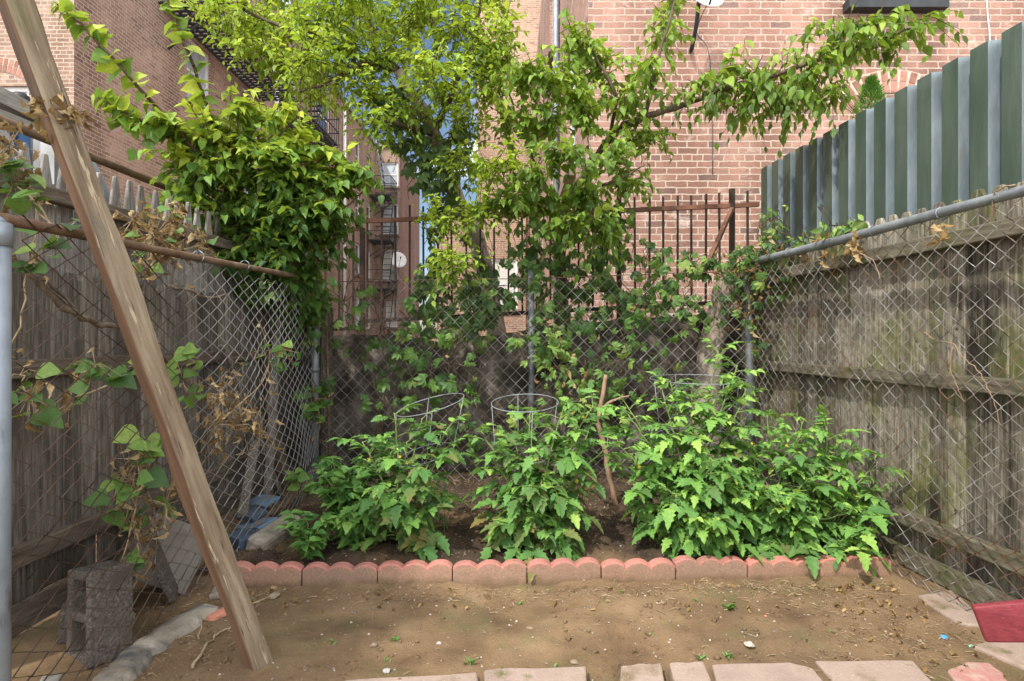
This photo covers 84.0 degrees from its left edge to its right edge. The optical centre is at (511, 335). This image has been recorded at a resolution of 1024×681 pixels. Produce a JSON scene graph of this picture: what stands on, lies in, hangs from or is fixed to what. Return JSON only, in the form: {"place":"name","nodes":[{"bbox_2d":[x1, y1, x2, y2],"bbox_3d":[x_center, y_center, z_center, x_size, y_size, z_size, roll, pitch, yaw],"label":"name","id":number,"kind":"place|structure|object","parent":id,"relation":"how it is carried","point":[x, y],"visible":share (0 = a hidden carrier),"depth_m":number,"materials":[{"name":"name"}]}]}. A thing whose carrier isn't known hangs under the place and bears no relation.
{"place":"outdoors","nodes":[
{"label":"outdoors","id":0,"kind":"place"},
{"bbox_2d":[280,0,477,329],"label":"sky","id":1,"kind":"structure","parent":0,"point":[443,130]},
{"bbox_2d":[436,0,540,335],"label":"brick building","id":2,"kind":"structure","parent":0,"point":[531,21],"depth_m":20.50,"materials":[{"name":"brick"}]},
{"bbox_2d":[491,259,519,311],"bbox_3d":[-0.303,-1.800,20.355,1.200,1.900,0.230,0,0,0],"label":"window","id":3,"kind":"structure","parent":2,"relation":"in","point":[503,272],"depth_m":20.45,"materials":[{"name":"white paint"}]},
{"bbox_2d":[12,337,1023,680],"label":"ground","id":4,"kind":"structure","parent":0,"point":[464,633],"depth_m":2.03,"materials":[{"name":"soil"}]},
{"bbox_2d":[0,86,55,166],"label":"timber frame","id":5,"kind":"object","parent":4,"relation":"on","point":[10,106],"visible":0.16,"depth_m":2.70,"materials":[{"name":"grey wood"}]},
{"bbox_2d":[14,133,30,163],"bbox_3d":[-2.371,-0.868,2.750,0.072,0.218,0.040,0,0,0],"label":"cloth","id":6,"kind":"object","parent":5,"relation":"hanging from","point":[24,138],"visible":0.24,"depth_m":2.76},
{"bbox_2d":[33,139,53,183],"bbox_3d":[-2.313,-0.868,2.809,0.072,0.234,0.058,0,0,26],"label":"cloth","id":7,"kind":"object","parent":5,"relation":"hanging from","point":[42,147],"visible":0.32,"depth_m":2.81,"materials":[{"name":"fabric"}]},
{"bbox_2d":[0,126,109,272],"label":"canopy hood","id":8,"kind":"object","parent":4,"relation":"on","point":[105,187],"visible":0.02,"depth_m":3.00,"materials":[{"name":"grey fabric"}]},
{"bbox_2d":[56,576,133,642],"bbox_3d":[-1.500,0.980,2.060,0.150,0.130,0.260,9,-3,-20],"label":"cinder block","id":9,"kind":"object","parent":4,"relation":"on","point":[63,623],"depth_m":1.92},
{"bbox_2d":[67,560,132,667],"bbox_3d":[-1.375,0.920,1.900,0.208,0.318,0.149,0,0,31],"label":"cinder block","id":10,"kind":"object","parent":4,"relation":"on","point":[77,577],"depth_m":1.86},
{"bbox_2d":[0,114,224,461],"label":"rail frame","id":11,"kind":"object","parent":4,"relation":"on","point":[33,133],"visible":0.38,"depth_m":3.02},
{"bbox_2d":[84,424,183,619],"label":"weed vine","id":12,"kind":"object","parent":4,"relation":"on","point":[155,477],"visible":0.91,"depth_m":1.99,"materials":[{"name":"plant"}]},
{"bbox_2d":[0,0,273,670],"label":"leaning post","id":13,"kind":"object","parent":4,"relation":"on","point":[23,24],"visible":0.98,"depth_m":1.59,"materials":[{"name":"wood"}]},
{"bbox_2d":[19,92,101,142],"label":"weed vine","id":14,"kind":"object","parent":13,"relation":"attached to","point":[70,112],"visible":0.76,"depth_m":1.48,"materials":[{"name":"plant"}]},
{"bbox_2d":[0,142,306,636],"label":"wooden fence","id":15,"kind":"object","parent":4,"relation":"on","point":[60,209],"visible":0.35,"depth_m":2.33,"materials":[{"name":"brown wood"}]},
{"bbox_2d":[92,603,218,680],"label":"concrete kerb","id":16,"kind":"structure","parent":4,"relation":"on","point":[131,662],"depth_m":1.88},
{"bbox_2d":[133,499,178,601],"bbox_3d":[-1.420,0.850,2.280,0.026,0.360,0.300,-24,10,-23],"label":"stone slab","id":17,"kind":"object","parent":4,"relation":"on","point":[160,570],"depth_m":2.18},
{"bbox_2d":[0,213,319,680],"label":"chain link fence","id":18,"kind":"object","parent":4,"relation":"on","point":[8,222],"visible":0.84,"depth_m":1.71,"materials":[{"name":"metal"}]},
{"bbox_2d":[0,120,81,357],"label":"weed vine","id":19,"kind":"object","parent":18,"relation":"attached to","point":[18,201],"visible":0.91,"depth_m":1.74,"materials":[{"name":"plant"}]},
{"bbox_2d":[12,347,136,431],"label":"weed vine","id":20,"kind":"object","parent":18,"relation":"attached to","point":[120,376],"visible":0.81,"depth_m":1.67,"materials":[{"name":"plant"}]},
{"bbox_2d":[12,254,227,422],"bbox_3d":[-1.426,0.102,2.315,0.153,0.715,1.170,0,0,6],"label":"vine stem","id":21,"kind":"object","parent":18,"relation":"attached to","point":[58,302],"visible":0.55,"depth_m":1.85,"materials":[{"name":"brown plant"}]},
{"bbox_2d":[34,278,78,310],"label":"vine stem","id":22,"kind":"object","parent":21,"relation":"attached to","point":[53,287],"visible":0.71,"depth_m":1.84,"materials":[{"name":"brown plant"}]},
{"bbox_2d":[112,200,218,287],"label":"weed vine","id":23,"kind":"object","parent":18,"relation":"attached to","point":[170,241],"visible":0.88,"depth_m":2.36,"materials":[{"name":"plant"}]},
{"bbox_2d":[166,342,206,408],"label":"weed vine","id":24,"kind":"object","parent":18,"relation":"attached to","point":[189,350],"visible":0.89,"depth_m":2.18,"materials":[{"name":"plant"}]},
{"bbox_2d":[169,284,230,298],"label":"vine stem","id":25,"kind":"object","parent":18,"relation":"attached to","point":[191,291],"visible":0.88,"depth_m":2.58,"materials":[{"name":"brown plant"}]},
{"bbox_2d":[196,324,299,463],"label":"weed vine","id":26,"kind":"object","parent":18,"relation":"attached to","point":[280,351],"visible":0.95,"depth_m":2.59,"materials":[{"name":"plant"}]},
{"bbox_2d":[233,256,343,348],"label":"creeper","id":27,"kind":"object","parent":18,"relation":"attached to","point":[315,291],"visible":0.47,"depth_m":3.55,"materials":[{"name":"green plant"}]},
{"bbox_2d":[284,467,326,504],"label":"weed vine","id":28,"kind":"object","parent":18,"relation":"attached to","point":[296,477],"visible":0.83,"depth_m":3.09,"materials":[{"name":"plant"}]},
{"bbox_2d":[298,386,332,443],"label":"weed vine","id":29,"kind":"object","parent":18,"relation":"attached to","point":[315,407],"visible":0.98,"depth_m":3.71,"materials":[{"name":"plant"}]},
{"bbox_2d":[119,509,202,594],"bbox_3d":[-1.400,0.870,2.298,0.358,0.344,0.106,0,0,-22],"label":"slab","id":30,"kind":"object","parent":4,"relation":"on","point":[177,543],"depth_m":2.30,"materials":[{"name":"grey concrete"}]},
{"bbox_2d":[191,630,216,667],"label":"twig","id":31,"kind":"object","parent":4,"relation":"on","point":[200,654],"visible":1,"depth_m":1.86,"materials":[{"name":"wood"}]},
{"bbox_2d":[0,0,419,336],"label":"brick building","id":32,"kind":"structure","parent":4,"relation":"on","point":[136,28],"depth_m":12.24,"materials":[{"name":"brick"}]},
{"bbox_2d":[3,87,28,95],"bbox_3d":[-8.489,-3.739,9.440,1.085,0.740,0.060,0,0,0],"label":"window","id":33,"kind":"structure","parent":32,"relation":"in","point":[25,90],"depth_m":9.41,"materials":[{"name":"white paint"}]},
{"bbox_2d":[184,39,212,114],"bbox_3d":[-7.205,-5.925,13.100,0.230,1.550,1.200,0,0,0],"label":"window","id":34,"kind":"structure","parent":32,"relation":"in","point":[203,74],"depth_m":13.24,"materials":[{"name":"white paint"}]},
{"bbox_2d":[379,250,399,281],"bbox_3d":[-6.450,-3.700,30.005,1.100,1.700,0.230,0,0,0],"label":"window","id":35,"kind":"structure","parent":32,"relation":"in","point":[387,254],"depth_m":30.09,"materials":[{"name":"glass"}]},
{"bbox_2d":[379,204,399,235],"bbox_3d":[-6.450,-6.100,30.005,1.100,1.700,0.230,0,0,0],"label":"window","id":36,"kind":"structure","parent":32,"relation":"in","point":[386,211],"depth_m":30.09,"materials":[{"name":"glass"}]},
{"bbox_2d":[381,163,399,188],"bbox_3d":[-6.450,-8.450,30.005,1.100,1.400,0.230,0,0,0],"label":"window","id":37,"kind":"structure","parent":32,"relation":"in","point":[388,168],"depth_m":30.09,"materials":[{"name":"glass"}]},
{"bbox_2d":[384,301,398,328],"bbox_3d":[-6.350,-1.100,30.005,0.800,1.500,0.230,0,0,0],"label":"window","id":38,"kind":"structure","parent":32,"relation":"in","point":[388,309],"depth_m":30.09,"materials":[{"name":"glass"}]},
{"bbox_2d":[390,252,406,266],"bbox_3d":[-5.851,-3.928,29.441,0.705,0.834,1.019,0,0,13],"label":"satellite dish","id":39,"kind":"object","parent":32,"relation":"attached to","point":[401,260],"visible":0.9,"depth_m":29.48,"materials":[{"name":"white paint"}]},
{"bbox_2d":[206,607,226,620],"bbox_3d":[-1.098,1.041,2.132,0.066,0.029,0.104,0,0,27],"label":"stone","id":40,"kind":"object","parent":4,"relation":"on","point":[218,614],"visible":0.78,"depth_m":2.11,"materials":[{"name":"stone"}]},
{"bbox_2d":[49,0,394,492],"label":"shrub","id":41,"kind":"object","parent":4,"relation":"on","point":[284,211],"visible":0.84,"depth_m":3.25,"materials":[{"name":"green plant"}]},
{"bbox_2d":[217,344,284,500],"bbox_3d":[-1.510,0.540,3.325,0.050,0.989,0.494,0,0,17],"label":"wooden stake","id":42,"kind":"object","parent":4,"relation":"on","point":[228,363],"visible":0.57,"depth_m":3.23,"materials":[{"name":"grey wood"}]},
{"bbox_2d":[234,517,277,530],"bbox_3d":[-1.314,0.970,2.920,0.260,0.030,0.110,-15,5,37],"label":"blue board","id":43,"kind":"object","parent":4,"relation":"on","point":[267,520],"visible":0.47,"depth_m":2.88,"materials":[{"name":"paint"}]},
{"bbox_2d":[232,507,267,521],"bbox_3d":[-1.382,0.939,3.000,0.190,0.030,0.090,-7,12,35],"label":"blue board","id":44,"kind":"object","parent":43,"relation":"on","point":[258,512],"visible":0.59,"depth_m":2.96,"materials":[{"name":"plastic"}]},
{"bbox_2d":[237,416,263,520],"bbox_3d":[-1.475,0.725,3.225,0.050,0.469,0.585,0,0,-15],"label":"wooden stake","id":45,"kind":"object","parent":44,"relation":"on","point":[249,487],"visible":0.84,"depth_m":3.13,"materials":[{"name":"grey wood"}]},
{"bbox_2d":[250,494,279,507],"bbox_3d":[-1.381,0.916,3.150,0.200,0.022,0.100,-7,14,35],"label":"blue board","id":46,"kind":"object","parent":44,"relation":"on","point":[259,500],"visible":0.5,"depth_m":3.12,"materials":[{"name":"paint"}]},
{"bbox_2d":[237,561,303,587],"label":"edging block","id":47,"kind":"structure","parent":4,"relation":"on","point":[265,573],"depth_m":2.39,"materials":[{"name":"concrete"}]},
{"bbox_2d":[263,320,282,507],"bbox_3d":[-1.460,0.450,3.475,0.050,1.106,0.384,0,0,-13],"label":"wooden stake","id":48,"kind":"object","parent":4,"relation":"on","point":[269,471],"visible":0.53,"depth_m":3.44,"materials":[{"name":"grey wood"}]},
{"bbox_2d":[246,514,300,550],"bbox_3d":[-1.160,0.980,2.780,0.100,0.110,0.340,12,5,8],"label":"masonry chunk","id":49,"kind":"object","parent":4,"relation":"on","point":[267,537],"visible":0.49,"depth_m":2.69,"materials":[{"name":"concrete"}]},
{"bbox_2d":[321,307,332,478],"bbox_3d":[-1.310,0.470,4.030,0.075,1.350,0.060,0,0,0],"label":"wooden post","id":50,"kind":"object","parent":4,"relation":"on","point":[324,448],"visible":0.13,"depth_m":4.00,"materials":[{"name":"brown wood"}]},
{"bbox_2d":[302,562,378,587],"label":"edging block","id":51,"kind":"structure","parent":4,"relation":"on","point":[320,574],"depth_m":2.41,"materials":[{"name":"concrete"}]},
{"bbox_2d":[175,0,534,334],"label":"tree","id":52,"kind":"object","parent":4,"relation":"on","point":[295,24],"visible":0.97,"depth_m":3.77,"materials":[{"name":"green plant"}]},
{"bbox_2d":[370,80,514,345],"bbox_3d":[-0.516,-0.848,4.243,1.076,1.840,0.899,0,0,0],"label":"creeper","id":53,"kind":"object","parent":52,"relation":"attached to","point":[427,173],"visible":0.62,"depth_m":4.00,"materials":[{"name":"green plant"}]},
{"bbox_2d":[346,673,477,680],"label":"paver","id":54,"kind":"object","parent":4,"relation":"on","point":[463,677],"visible":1,"depth_m":1.73,"materials":[{"name":"beige concrete"}]},
{"bbox_2d":[378,559,452,584],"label":"edging block","id":55,"kind":"structure","parent":4,"relation":"on","point":[395,572],"depth_m":2.42,"materials":[{"name":"concrete"}]},
{"bbox_2d":[453,559,526,587],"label":"edging block","id":56,"kind":"structure","parent":4,"relation":"on","point":[496,573],"depth_m":2.42,"materials":[{"name":"concrete"}]},
{"bbox_2d":[293,310,741,475],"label":"stone wall","id":57,"kind":"structure","parent":4,"relation":"on","point":[679,347],"depth_m":4.25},
{"bbox_2d":[320,188,758,334],"bbox_3d":[0.182,-0.553,4.205,3.435,1.170,0.548,0,0,2],"label":"iron fence","id":58,"kind":"object","parent":57,"relation":"on","point":[732,205],"visible":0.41,"depth_m":4.44,"materials":[{"name":"metal"}]},
{"bbox_2d":[499,197,637,358],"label":"creeper","id":59,"kind":"object","parent":58,"relation":"attached to","point":[598,263],"visible":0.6,"depth_m":4.17,"materials":[{"name":"green plant"}]},
{"bbox_2d":[194,470,860,576],"bbox_3d":[0.147,1.002,3.307,3.094,0.126,1.767,0,0,0],"label":"garden bed","id":60,"kind":"object","parent":4,"relation":"on","point":[382,551],"visible":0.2,"depth_m":2.80,"materials":[{"name":"soil"}]},
{"bbox_2d":[227,528,256,550],"bbox_3d":[-1.281,0.980,2.720,0.150,0.070,0.120,0,0,38],"label":"crate end","id":61,"kind":"object","parent":60,"relation":"on","point":[241,542],"visible":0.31,"depth_m":2.67,"materials":[{"name":"blue plastic"}]},
{"bbox_2d":[274,509,333,559],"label":"pepper plant","id":62,"kind":"object","parent":60,"relation":"on","point":[312,540],"visible":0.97,"depth_m":2.54,"materials":[{"name":"green plant"}]},
{"bbox_2d":[301,452,393,525],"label":"pepper plant","id":63,"kind":"object","parent":60,"relation":"on","point":[348,490],"visible":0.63,"depth_m":2.80,"materials":[{"name":"green plant"}]},
{"bbox_2d":[327,494,379,549],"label":"pepper plant","id":64,"kind":"object","parent":60,"relation":"on","point":[341,527],"visible":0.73,"depth_m":2.59,"materials":[{"name":"green plant"}]},
{"bbox_2d":[325,403,476,561],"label":"tomato plant","id":65,"kind":"object","parent":60,"relation":"on","point":[413,530],"visible":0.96,"depth_m":2.63,"materials":[{"name":"green plant"}]},
{"bbox_2d":[395,393,463,534],"bbox_3d":[-0.411,0.674,2.850,0.345,0.753,0.341,0,0,0],"label":"tomato cage","id":66,"kind":"object","parent":60,"relation":"on","point":[429,433],"visible":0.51,"depth_m":2.87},
{"bbox_2d":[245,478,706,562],"bbox_3d":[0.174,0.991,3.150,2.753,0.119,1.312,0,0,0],"label":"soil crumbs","id":67,"kind":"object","parent":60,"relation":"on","point":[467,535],"visible":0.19,"depth_m":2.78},
{"bbox_2d":[491,394,558,506],"bbox_3d":[0.064,0.679,2.850,0.341,0.743,0.341,0,0,0],"label":"tomato cage","id":68,"kind":"object","parent":60,"relation":"on","point":[532,422],"visible":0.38,"depth_m":2.82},
{"bbox_2d":[458,382,627,582],"bbox_3d":[0.122,0.722,2.710,0.820,0.966,0.618,0,0,17],"label":"tomato plant","id":69,"kind":"object","parent":60,"relation":"on","point":[538,521],"visible":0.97,"depth_m":2.64,"materials":[{"name":"green plant"}]},
{"bbox_2d":[587,374,628,504],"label":"bare stem","id":70,"kind":"object","parent":60,"relation":"on","point":[614,500],"visible":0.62,"depth_m":3.29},
{"bbox_2d":[603,338,775,562],"bbox_3d":[0.861,0.613,2.703,0.850,1.208,0.660,0,0,0],"label":"tomato plant","id":71,"kind":"object","parent":60,"relation":"on","point":[687,522],"visible":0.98,"depth_m":2.66,"materials":[{"name":"green plant"}]},
{"bbox_2d":[650,374,747,512],"bbox_3d":[0.962,0.633,2.950,0.485,0.834,0.485,0,0,0],"label":"tomato cage","id":72,"kind":"object","parent":60,"relation":"on","point":[696,384],"visible":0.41,"depth_m":2.91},
{"bbox_2d":[720,407,869,578],"bbox_3d":[1.282,0.783,2.672,0.776,0.863,0.582,0,0,0],"label":"tomato plant","id":73,"kind":"object","parent":60,"relation":"on","point":[778,505],"visible":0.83,"depth_m":2.60,"materials":[{"name":"green plant"}]},
{"bbox_2d":[764,404,912,576],"bbox_3d":[1.502,0.753,2.672,0.555,0.865,0.556,0,0,-39],"label":"tomato plant","id":74,"kind":"object","parent":60,"relation":"on","point":[861,536],"visible":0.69,"depth_m":2.57,"materials":[{"name":"green plant"}]},
{"bbox_2d":[45,475,1023,680],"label":"straw litter","id":75,"kind":"object","parent":4,"relation":"on","point":[785,586],"visible":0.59,"depth_m":2.25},
{"bbox_2d":[322,269,747,484],"bbox_3d":[0.112,0.350,3.859,2.907,1.600,0.088,0,0,3],"label":"chain link fence","id":76,"kind":"object","parent":4,"relation":"on","point":[531,373],"visible":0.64,"depth_m":3.85,"materials":[{"name":"metal"}]},
{"bbox_2d":[271,268,489,458],"bbox_3d":[-0.886,0.180,3.820,1.481,1.278,0.429,0,0,0],"label":"creeper","id":77,"kind":"object","parent":76,"relation":"attached to","point":[412,356],"visible":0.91,"depth_m":3.80,"materials":[{"name":"green plant"}]},
{"bbox_2d":[445,317,686,441],"bbox_3d":[0.365,0.293,3.789,1.626,0.844,0.389,0,0,0],"label":"creeper","id":78,"kind":"object","parent":76,"relation":"attached to","point":[549,356],"visible":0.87,"depth_m":3.77,"materials":[{"name":"green plant"}]},
{"bbox_2d":[609,237,759,343],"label":"creeper","id":79,"kind":"object","parent":76,"relation":"attached to","point":[637,315],"visible":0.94,"depth_m":3.82,"materials":[{"name":"green plant"}]},
{"bbox_2d":[484,666,586,680],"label":"paver","id":80,"kind":"object","parent":4,"relation":"on","point":[546,674],"visible":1,"depth_m":1.74,"materials":[{"name":"beige concrete"}]},
{"bbox_2d":[527,557,600,585],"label":"edging block","id":81,"kind":"structure","parent":4,"relation":"on","point":[557,571],"depth_m":2.43,"materials":[{"name":"concrete"}]},
{"bbox_2d":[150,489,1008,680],"bbox_3d":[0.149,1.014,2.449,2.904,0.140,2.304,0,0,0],"label":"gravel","id":82,"kind":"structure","parent":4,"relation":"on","point":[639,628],"depth_m":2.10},
{"bbox_2d":[148,585,1016,680],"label":"soil crumbs","id":83,"kind":"object","parent":4,"relation":"on","point":[716,657],"visible":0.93,"depth_m":2.00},
{"bbox_2d":[251,476,977,672],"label":"fallen leaves","id":84,"kind":"object","parent":4,"relation":"on","point":[844,609],"visible":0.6,"depth_m":2.22,"materials":[{"name":"brown plant"}]},
{"bbox_2d":[600,558,674,581],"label":"edging block","id":85,"kind":"structure","parent":4,"relation":"on","point":[640,569],"depth_m":2.43,"materials":[{"name":"concrete"}]},
{"bbox_2d":[620,663,663,680],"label":"paver","id":86,"kind":"object","parent":4,"relation":"on","point":[644,672],"visible":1,"depth_m":1.75,"materials":[{"name":"beige concrete"}]},
{"bbox_2d":[669,661,710,680],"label":"paver","id":87,"kind":"object","parent":4,"relation":"on","point":[690,671],"visible":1,"depth_m":1.75,"materials":[{"name":"beige concrete"}]},
{"bbox_2d":[672,555,746,579],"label":"edging block","id":88,"kind":"structure","parent":4,"relation":"on","point":[725,567],"depth_m":2.46,"materials":[{"name":"concrete"}]},
{"bbox_2d":[455,0,967,324],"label":"tree","id":89,"kind":"object","parent":4,"relation":"on","point":[580,102],"visible":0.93,"depth_m":3.63,"materials":[{"name":"green plant"}]},
{"bbox_2d":[681,272,743,462],"bbox_3d":[1.393,0.307,4.062,0.537,1.616,0.254,0,0,0],"label":"dead trunk","id":90,"kind":"object","parent":4,"relation":"on","point":[703,353],"visible":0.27,"depth_m":3.99,"materials":[{"name":"brown wood"}]},
{"bbox_2d":[712,662,821,680],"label":"paver","id":91,"kind":"object","parent":4,"relation":"on","point":[787,671],"visible":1,"depth_m":1.75,"materials":[{"name":"beige concrete"}]},
{"bbox_2d":[534,0,1023,324],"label":"brick building","id":92,"kind":"structure","parent":4,"relation":"on","point":[768,28],"depth_m":5.80,"materials":[{"name":"brick"}]},
{"bbox_2d":[558,59,575,195],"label":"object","id":93,"kind":"structure","parent":92,"relation":"in","point":[561,191],"depth_m":7.49,"materials":[{"name":"white paint"}]},
{"bbox_2d":[689,0,723,52],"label":"satellite dish","id":94,"kind":"object","parent":92,"relation":"attached to","point":[712,3],"visible":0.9,"depth_m":5.50,"materials":[{"name":"white paint"}]},
{"bbox_2d":[744,555,819,579],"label":"edging block","id":95,"kind":"structure","parent":4,"relation":"on","point":[777,566],"depth_m":2.46,"materials":[{"name":"concrete"}]},
{"bbox_2d":[817,554,891,575],"bbox_3d":[1.496,1.043,2.495,0.314,0.156,0.050,-1,-2,-1],"label":"edging block","id":96,"kind":"object","parent":4,"relation":"on","point":[852,566],"depth_m":2.47,"materials":[{"name":"concrete"}]},
{"bbox_2d":[850,73,886,119],"bbox_3d":[3.123,-0.612,4.954,0.749,3.324,0.733,0,0,0],"label":"conifer","id":97,"kind":"object","parent":4,"relation":"on","point":[871,84],"visible":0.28,"depth_m":4.91,"materials":[{"name":"green plant"}]},
{"bbox_2d":[815,660,930,680],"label":"paver","id":98,"kind":"object","parent":4,"relation":"on","point":[891,670],"visible":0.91,"depth_m":1.76,"materials":[{"name":"beige concrete"}]},
{"bbox_2d":[726,181,1023,603],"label":"wooden fence","id":99,"kind":"object","parent":4,"relation":"on","point":[1014,331],"visible":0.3,"depth_m":2.51,"materials":[{"name":"wood"}]},
{"bbox_2d":[744,185,1023,610],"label":"chain link fence","id":100,"kind":"object","parent":4,"relation":"on","point":[948,211],"visible":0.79,"depth_m":2.43,"materials":[{"name":"metal"}]},
{"bbox_2d":[712,239,802,366],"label":"creeper","id":101,"kind":"object","parent":100,"relation":"attached to","point":[747,253],"visible":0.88,"depth_m":3.63,"materials":[{"name":"green plant"}]},
{"bbox_2d":[755,203,867,253],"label":"creeper","id":102,"kind":"object","parent":100,"relation":"attached to","point":[823,235],"visible":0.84,"depth_m":3.20,"materials":[{"name":"green plant"}]},
{"bbox_2d":[844,230,863,265],"bbox_3d":[1.641,-0.419,2.723,0.084,0.170,0.103,0,0,37],"label":"dry leaf bunch","id":103,"kind":"object","parent":100,"relation":"hanging from","point":[851,249],"visible":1,"depth_m":2.71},
{"bbox_2d":[922,222,955,245],"bbox_3d":[1.520,-0.361,2.020,0.074,0.089,0.074,0,0,-23],"label":"dry leaf bunch","id":104,"kind":"object","parent":100,"relation":"hanging from","point":[943,233],"visible":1,"depth_m":2.02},
{"bbox_2d":[924,332,999,424],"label":"vine stem","id":105,"kind":"object","parent":100,"relation":"attached to","point":[970,364],"visible":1,"depth_m":2.12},
{"bbox_2d":[761,21,1023,252],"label":"metal fence","id":106,"kind":"object","parent":4,"relation":"on","point":[950,132],"visible":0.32,"depth_m":2.86,"materials":[{"name":"metal"}]},
{"bbox_2d":[919,590,978,627],"bbox_3d":[1.686,1.061,2.179,0.163,0.058,0.299,0,0,9],"label":"paver","id":107,"kind":"object","parent":4,"relation":"on","point":[954,611],"visible":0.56,"depth_m":2.16,"materials":[{"name":"beige concrete"}]},
{"bbox_2d":[947,662,1006,680],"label":"paver","id":108,"kind":"object","parent":4,"relation":"on","point":[976,671],"visible":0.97,"depth_m":1.74,"materials":[{"name":"concrete"}]},
{"bbox_2d":[971,642,1023,669],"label":"paver","id":109,"kind":"object","parent":4,"relation":"on","point":[1010,653],"visible":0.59,"depth_m":1.86,"materials":[{"name":"beige concrete"}]},
{"bbox_2d":[972,599,1023,642],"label":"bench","id":110,"kind":"object","parent":4,"relation":"on","point":[1001,621],"visible":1,"depth_m":1.32,"materials":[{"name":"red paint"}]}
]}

